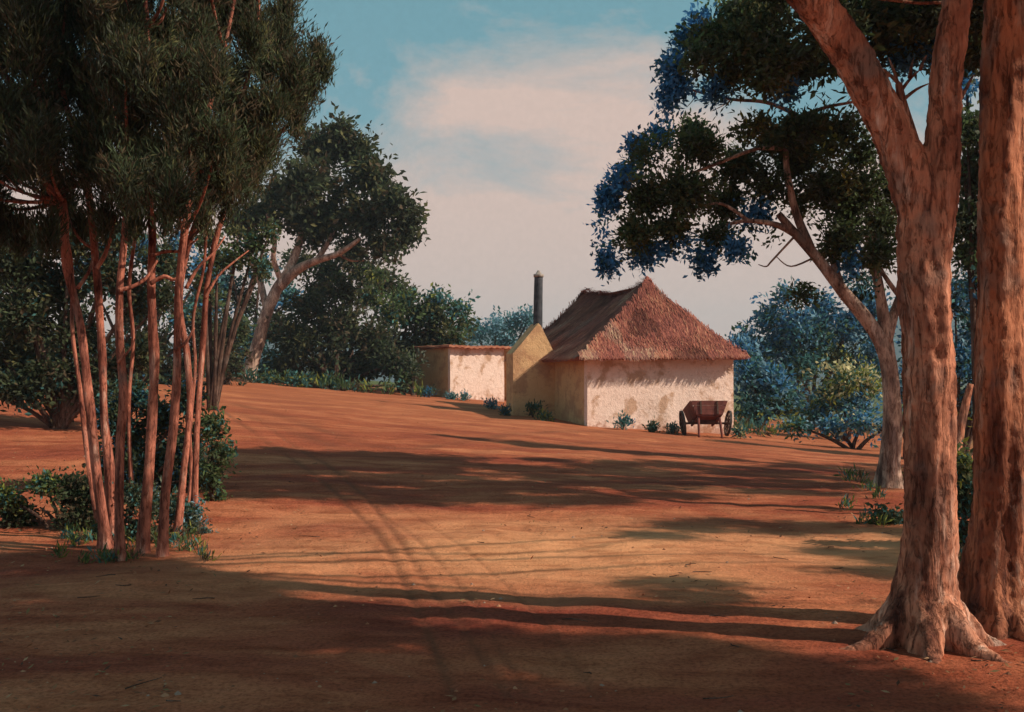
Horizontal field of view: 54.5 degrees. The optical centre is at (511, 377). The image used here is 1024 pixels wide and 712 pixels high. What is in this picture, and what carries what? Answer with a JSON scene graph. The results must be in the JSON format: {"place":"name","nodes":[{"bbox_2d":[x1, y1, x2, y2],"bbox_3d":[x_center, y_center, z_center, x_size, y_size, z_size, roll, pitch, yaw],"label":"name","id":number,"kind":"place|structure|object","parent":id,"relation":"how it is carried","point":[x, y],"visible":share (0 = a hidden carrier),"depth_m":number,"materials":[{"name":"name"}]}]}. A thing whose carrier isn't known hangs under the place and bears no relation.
{"place":"outdoors","nodes":[
{"label":"outdoors","id":0,"kind":"place"},
{"bbox_2d":[401,333,515,345],"bbox_3d":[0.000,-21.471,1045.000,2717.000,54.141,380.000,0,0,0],"label":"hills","id":1,"kind":"structure","parent":0,"point":[490,342],"depth_m":936.96,"materials":[{"name":"green plant"}]},
{"bbox_2d":[3,317,971,384],"bbox_3d":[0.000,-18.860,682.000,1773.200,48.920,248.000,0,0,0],"label":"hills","id":2,"kind":"structure","parent":0,"point":[896,346],"depth_m":604.12,"materials":[{"name":"green plant"}]},
{"bbox_2d":[1,0,979,343],"label":"sky","id":3,"kind":"structure","parent":0,"point":[508,115],"materials":[{"name":"blue"}]},
{"bbox_2d":[0,364,1023,711],"bbox_3d":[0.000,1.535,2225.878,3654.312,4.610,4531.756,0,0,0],"label":"ground","id":4,"kind":"structure","parent":0,"point":[668,648],"depth_m":7.87,"materials":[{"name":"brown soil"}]},
{"bbox_2d":[0,214,96,371],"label":"tree","id":5,"kind":"object","parent":4,"relation":"on","point":[54,345],"visible":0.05,"depth_m":27.88,"materials":[{"name":"green plant"}]},
{"bbox_2d":[0,459,104,531],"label":"shrub","id":6,"kind":"object","parent":4,"relation":"on","point":[71,491],"visible":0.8,"depth_m":10.36,"materials":[{"name":"green plant"}]},
{"bbox_2d":[0,0,113,549],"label":"slender tree","id":7,"kind":"object","parent":4,"relation":"on","point":[23,47],"visible":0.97,"depth_m":8.46,"materials":[{"name":"green plant"}]},
{"bbox_2d":[2,0,115,540],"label":"slender tree","id":8,"kind":"object","parent":4,"relation":"on","point":[67,74],"visible":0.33,"depth_m":9.57,"materials":[{"name":"green plant"}]},
{"bbox_2d":[57,206,96,523],"bbox_3d":[-4.488,-0.930,9.789,0.883,5.271,0.301,0,0,-29],"label":"slender tree","id":9,"kind":"object","parent":4,"relation":"on","point":[83,418],"visible":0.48,"depth_m":9.93,"materials":[{"name":"brown plant"}]},
{"bbox_2d":[0,193,188,428],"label":"shadowed tree","id":10,"kind":"object","parent":4,"relation":"on","point":[27,377],"visible":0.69,"depth_m":18.82,"materials":[{"name":"green plant"}]},
{"bbox_2d":[43,0,176,561],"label":"slender tree","id":11,"kind":"object","parent":4,"relation":"on","point":[113,19],"visible":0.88,"depth_m":8.36,"materials":[{"name":"green plant"}]},
{"bbox_2d":[85,472,159,541],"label":"grove weeds","id":12,"kind":"object","parent":4,"relation":"on","point":[132,496],"visible":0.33,"depth_m":9.74,"materials":[{"name":"green plant"}]},
{"bbox_2d":[126,126,151,524],"bbox_3d":[-4.004,-0.959,10.799,0.102,5.293,0.521,0,0,22],"label":"slender tree","id":13,"kind":"object","parent":4,"relation":"on","point":[130,464],"visible":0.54,"depth_m":10.64,"materials":[{"name":"brown plant"}]},
{"bbox_2d":[72,227,221,385],"bbox_3d":[-13.205,-2.510,35.949,5.657,7.016,3.420,0,0,-21],"label":"thicket","id":14,"kind":"object","parent":4,"relation":"on","point":[167,368],"visible":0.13,"depth_m":35.88,"materials":[{"name":"green plant"}]},
{"bbox_2d":[86,0,214,552],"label":"slender tree","id":15,"kind":"object","parent":4,"relation":"on","point":[152,80],"visible":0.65,"depth_m":8.61,"materials":[{"name":"green plant"}]},
{"bbox_2d":[82,372,230,493],"bbox_3d":[-4.679,0.858,13.056,1.883,1.964,1.149,0,0,0],"label":"back shrub","id":16,"kind":"object","parent":4,"relation":"on","point":[139,396],"visible":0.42,"depth_m":12.93,"materials":[{"name":"green plant"}]},
{"bbox_2d":[137,476,218,534],"bbox_3d":[-3.452,1.423,10.200,0.952,0.868,0.503,0,0,0],"label":"blue shrub","id":17,"kind":"object","parent":4,"relation":"on","point":[193,517],"visible":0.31,"depth_m":10.16,"materials":[{"name":"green plant"}]},
{"bbox_2d":[186,221,209,503],"bbox_3d":[-3.209,-0.848,10.748,0.876,5.064,0.187,0,0,31],"label":"slender tree","id":18,"kind":"object","parent":4,"relation":"on","point":[195,366],"visible":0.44,"depth_m":10.93,"materials":[{"name":"brown plant"}]},
{"bbox_2d":[128,0,272,557],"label":"slender tree","id":19,"kind":"object","parent":4,"relation":"on","point":[212,139],"visible":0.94,"depth_m":8.06,"materials":[{"name":"green plant"}]},
{"bbox_2d":[179,395,241,501],"bbox_3d":[-3.695,0.992,12.236,0.756,1.575,0.589,0,0,0],"label":"grove shrub","id":20,"kind":"object","parent":4,"relation":"on","point":[218,452],"visible":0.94,"depth_m":12.19,"materials":[{"name":"green plant"}]},
{"bbox_2d":[188,285,257,385],"bbox_3d":[-11.828,-1.544,39.954,3.170,4.746,2.659,0,0,44],"label":"dark tree","id":21,"kind":"object","parent":4,"relation":"on","point":[235,363],"visible":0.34,"depth_m":39.74,"materials":[{"name":"green plant"}]},
{"bbox_2d":[188,210,283,409],"bbox_3d":[-6.701,-1.594,23.922,2.373,4.974,1.406,0,0,0],"label":"slim tree","id":22,"kind":"object","parent":4,"relation":"on","point":[217,362],"visible":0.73,"depth_m":23.93,"materials":[{"name":"green plant"}]},
{"bbox_2d":[173,0,304,535],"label":"slender tree","id":23,"kind":"object","parent":4,"relation":"on","point":[250,29],"visible":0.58,"depth_m":9.62,"materials":[{"name":"green plant"}]},
{"bbox_2d":[183,241,304,378],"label":"hazy bush","id":24,"kind":"object","parent":4,"relation":"on","point":[223,280],"visible":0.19,"depth_m":49.98,"materials":[{"name":"green plant"}]},
{"bbox_2d":[191,0,342,524],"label":"slender tree","id":25,"kind":"object","parent":4,"relation":"on","point":[294,85],"visible":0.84,"depth_m":9.92,"materials":[{"name":"green plant"}]},
{"bbox_2d":[212,101,430,381],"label":"spreading tree","id":26,"kind":"object","parent":4,"relation":"on","point":[313,218],"visible":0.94,"depth_m":43.47,"materials":[{"name":"green plant"}]},
{"bbox_2d":[248,363,410,394],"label":"bush","id":27,"kind":"object","parent":4,"relation":"on","point":[269,379],"visible":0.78,"depth_m":42.98,"materials":[{"name":"green plant"}]},
{"bbox_2d":[262,268,421,394],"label":"dark bush","id":28,"kind":"object","parent":4,"relation":"on","point":[375,354],"visible":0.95,"depth_m":44.74,"materials":[{"name":"green plant"}]},
{"bbox_2d":[276,239,423,383],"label":"olive tree","id":29,"kind":"object","parent":4,"relation":"on","point":[320,270],"visible":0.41,"depth_m":51.48,"materials":[{"name":"green plant"}]},
{"bbox_2d":[389,343,429,395],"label":"corner bush","id":30,"kind":"object","parent":4,"relation":"on","point":[406,369],"visible":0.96,"depth_m":43.50,"materials":[{"name":"green plant"}]},
{"bbox_2d":[353,262,487,391],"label":"tree","id":31,"kind":"object","parent":4,"relation":"on","point":[432,311],"visible":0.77,"depth_m":47.55,"materials":[{"name":"green plant"}]},
{"bbox_2d":[421,383,439,397],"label":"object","id":32,"kind":"object","parent":4,"relation":"on","point":[429,392],"depth_m":43.14,"materials":[{"name":"green plant"}]},
{"bbox_2d":[443,389,456,399],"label":"bush","id":33,"kind":"object","parent":4,"relation":"on","point":[451,395],"depth_m":42.59,"materials":[{"name":"green plant"}]},
{"bbox_2d":[408,344,512,401],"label":"outbuilding","id":34,"kind":"structure","parent":4,"relation":"on","point":[478,372],"depth_m":44.75,"materials":[{"name":"white paint"}]},
{"bbox_2d":[454,389,471,400],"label":"bush","id":35,"kind":"object","parent":4,"relation":"on","point":[464,396],"depth_m":42.59,"materials":[{"name":"green plant"}]},
{"bbox_2d":[480,396,501,408],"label":"bush","id":36,"kind":"object","parent":4,"relation":"on","point":[490,404],"depth_m":37.97,"materials":[{"name":"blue plant"}]},
{"bbox_2d":[1,460,988,700],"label":"fallen twigs","id":37,"kind":"object","parent":4,"relation":"on","point":[562,618],"visible":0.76,"depth_m":6.63,"materials":[{"name":"brown wood"}]},
{"bbox_2d":[465,303,532,345],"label":"tree","id":38,"kind":"object","parent":4,"relation":"on","point":[498,329],"visible":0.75,"depth_m":89.24,"materials":[{"name":"blue plant"}]},
{"bbox_2d":[498,403,511,415],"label":"bush","id":39,"kind":"object","parent":4,"relation":"on","point":[504,410],"depth_m":34.15,"materials":[{"name":"green plant"}]},
{"bbox_2d":[50,367,963,563],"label":"grass","id":40,"kind":"structure","parent":4,"relation":"on","point":[106,556],"depth_m":10.82,"materials":[{"name":"green plant"}]},
{"bbox_2d":[2,408,1011,711],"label":"pebbles","id":41,"kind":"object","parent":4,"relation":"on","point":[430,606],"visible":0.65,"depth_m":6.31,"materials":[{"name":"stone"}]},
{"bbox_2d":[523,399,547,417],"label":"wall plant","id":42,"kind":"object","parent":4,"relation":"on","point":[533,408],"depth_m":34.11,"materials":[{"name":"green plant"}]},
{"bbox_2d":[533,408,554,421],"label":"wall plant","id":43,"kind":"object","parent":4,"relation":"on","point":[545,416],"depth_m":32.47,"materials":[{"name":"green plant"}]},
{"bbox_2d":[606,410,635,429],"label":"wall plant","id":44,"kind":"object","parent":4,"relation":"on","point":[624,420],"depth_m":31.54,"materials":[{"name":"green plant"}]},
{"bbox_2d":[503,270,751,434],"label":"thatched cottage","id":45,"kind":"structure","parent":4,"relation":"on","point":[644,351],"depth_m":33.17,"materials":[{"name":"paint"}]},
{"bbox_2d":[642,415,659,432],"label":"wall plant","id":46,"kind":"object","parent":4,"relation":"on","point":[651,426],"depth_m":31.54,"materials":[{"name":"green plant"}]},
{"bbox_2d":[662,421,682,434],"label":"wall plant","id":47,"kind":"object","parent":4,"relation":"on","point":[674,428],"depth_m":31.55,"materials":[{"name":"green plant"}]},
{"bbox_2d":[679,401,731,437],"bbox_3d":[6.139,1.304,31.543,1.655,1.198,1.656,0,0,0],"label":"wooden cart","id":48,"kind":"object","parent":4,"relation":"on","point":[698,413],"visible":0.99,"depth_m":31.16,"materials":[{"name":"brown wood"}]},
{"bbox_2d":[730,421,751,438],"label":"wall plant","id":49,"kind":"object","parent":4,"relation":"on","point":[740,431],"depth_m":31.57,"materials":[{"name":"green plant"}]},
{"bbox_2d":[727,326,808,428],"bbox_3d":[10.227,0.355,39.945,3.982,4.864,2.862,0,0,-15],"label":"blue bush","id":50,"kind":"object","parent":4,"relation":"on","point":[755,378],"visible":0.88,"depth_m":39.60,"materials":[{"name":"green plant"}]},
{"bbox_2d":[585,0,982,488],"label":"leaning tree","id":51,"kind":"object","parent":4,"relation":"on","point":[790,142],"visible":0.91,"depth_m":14.94,"materials":[{"name":"green plant"}]},
{"bbox_2d":[725,269,899,409],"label":"tall blue tree","id":52,"kind":"object","parent":4,"relation":"on","point":[787,333],"visible":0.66,"depth_m":45.84,"materials":[{"name":"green plant"}]},
{"bbox_2d":[770,400,882,449],"bbox_3d":[10.166,1.512,30.853,4.195,1.740,1.516,0,0,10],"label":"blue bush","id":53,"kind":"object","parent":4,"relation":"on","point":[862,424],"visible":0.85,"depth_m":30.93,"materials":[{"name":"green plant"}]},
{"bbox_2d":[782,347,882,440],"bbox_3d":[11.777,0.645,36.073,3.841,3.544,2.704,0,0,20],"label":"cream bush","id":54,"kind":"object","parent":4,"relation":"on","point":[860,381],"visible":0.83,"depth_m":35.65,"materials":[{"name":"green plant"}]},
{"bbox_2d":[731,0,983,106],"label":"shade tree","id":55,"kind":"object","parent":4,"relation":"on","point":[818,68],"visible":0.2,"depth_m":12.97,"materials":[{"name":"green plant"}]},
{"bbox_2d":[856,493,903,524],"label":"foot shrub","id":56,"kind":"object","parent":4,"relation":"on","point":[897,516],"visible":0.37,"depth_m":10.92,"materials":[{"name":"green plant"}]},
{"bbox_2d":[786,0,1011,663],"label":"forked tree","id":57,"kind":"object","parent":4,"relation":"on","point":[922,610],"visible":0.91,"depth_m":5.88,"materials":[{"name":"red plant"}]},
{"bbox_2d":[897,265,972,455],"bbox_3d":[12.446,-0.506,27.000,4.907,5.976,2.646,0,0,0],"label":"bush","id":58,"kind":"object","parent":4,"relation":"on","point":[963,368],"visible":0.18,"depth_m":26.80,"materials":[{"name":"green plant"}]},
{"bbox_2d":[929,64,979,471],"bbox_3d":[9.277,-2.300,19.007,2.532,8.644,1.619,0,0,11],"label":"dark right tree","id":59,"kind":"object","parent":4,"relation":"on","point":[966,248],"visible":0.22,"depth_m":18.91,"materials":[{"name":"green plant"}]},
{"bbox_2d":[956,436,972,545],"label":"bush","id":60,"kind":"object","parent":4,"relation":"on","point":[964,484],"visible":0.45,"depth_m":9.42,"materials":[{"name":"green plant"}]},
{"bbox_2d":[957,383,973,449],"bbox_3d":[5.178,0.892,11.565,0.365,1.660,0.147,0,0,0],"label":"dead sapling","id":61,"kind":"object","parent":4,"relation":"on","point":[963,414],"visible":0.4,"depth_m":11.53,"materials":[{"name":"wood"}]},
{"bbox_2d":[957,0,1023,640],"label":"straight tree","id":62,"kind":"object","parent":4,"relation":"on","point":[990,575],"visible":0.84,"depth_m":6.24,"materials":[{"name":"red plant"}]}
]}

